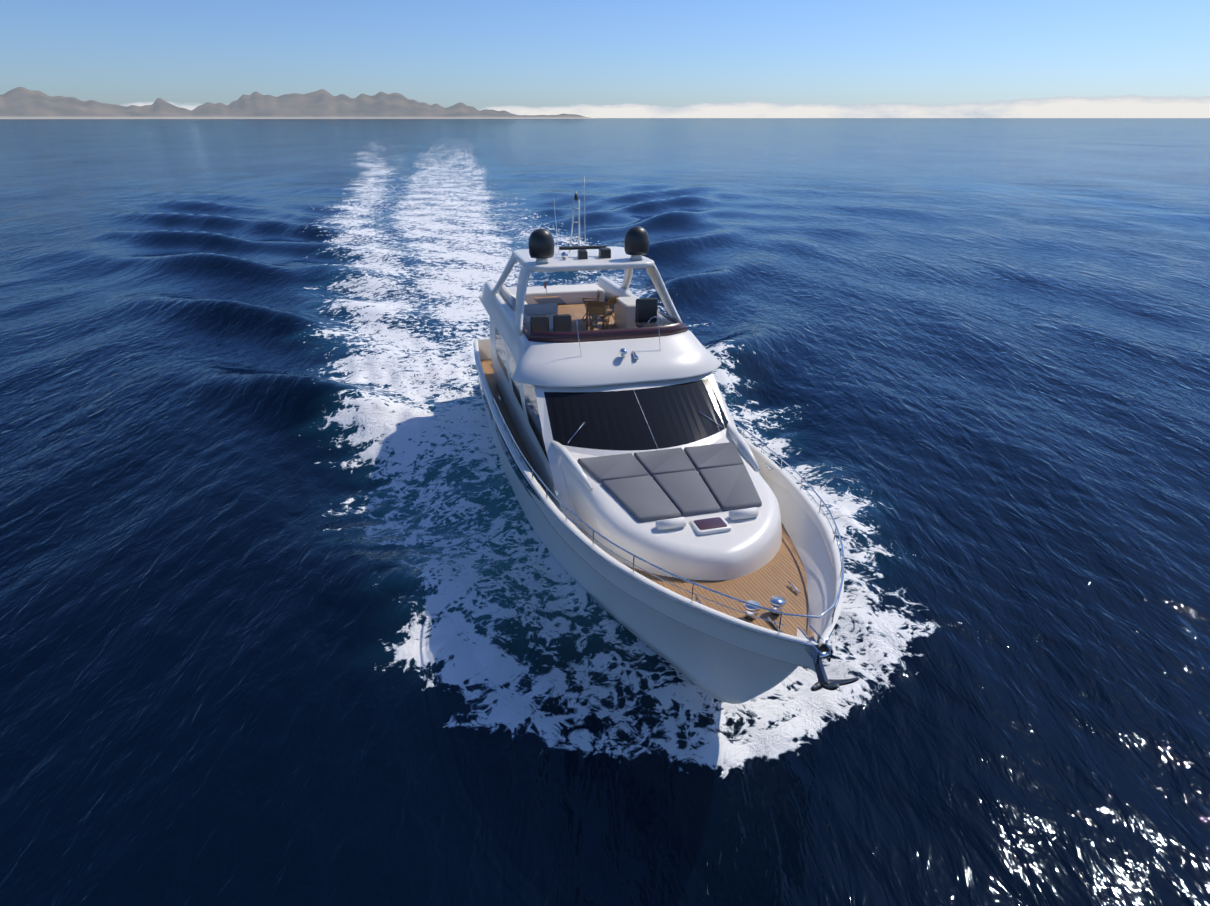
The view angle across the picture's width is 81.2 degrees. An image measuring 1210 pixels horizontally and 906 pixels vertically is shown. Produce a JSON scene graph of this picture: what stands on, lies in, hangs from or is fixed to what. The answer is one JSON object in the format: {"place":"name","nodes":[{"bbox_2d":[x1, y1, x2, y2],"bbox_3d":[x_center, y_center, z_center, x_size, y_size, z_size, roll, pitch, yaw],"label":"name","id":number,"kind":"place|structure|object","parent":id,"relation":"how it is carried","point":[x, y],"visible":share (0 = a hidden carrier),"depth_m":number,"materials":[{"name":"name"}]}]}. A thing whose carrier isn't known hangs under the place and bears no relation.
{"place":"outdoors","nodes":[
{"label":"outdoors","id":0,"kind":"place"},
{"bbox_2d":[0,87,594,118],"bbox_3d":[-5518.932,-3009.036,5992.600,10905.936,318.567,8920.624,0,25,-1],"label":"coast hills","id":1,"kind":"structure","parent":0,"point":[20,103],"depth_m":7710.06,"materials":[{"name":"grey stone"}]},
{"bbox_2d":[0,118,1209,905],"bbox_3d":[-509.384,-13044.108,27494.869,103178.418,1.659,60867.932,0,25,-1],"label":"sea","id":2,"kind":"structure","parent":0,"point":[300,604],"depth_m":20.45,"materials":[{"name":"liquid"}]},
{"bbox_2d":[473,176,859,703],"bbox_3d":[0.085,-2.538,19.512,6.177,9.231,23.340,-6,25,-14],"label":"yacht","id":3,"kind":"object","parent":2,"relation":"on","point":[676,518],"visible":1,"depth_m":15.71,"materials":[{"name":"white plastic"}]},
{"bbox_2d":[0,0,1209,109],"label":"sky","id":4,"kind":"structure","parent":0,"point":[478,54],"materials":[{"name":"blue"}]},
{"bbox_2d":[121,95,1209,117],"bbox_3d":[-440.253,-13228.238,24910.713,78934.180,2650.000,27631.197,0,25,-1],"label":"cloud","id":5,"kind":"structure","parent":0,"point":[1130,106],"depth_m":34945.69,"materials":[{"name":"white"}]}
]}

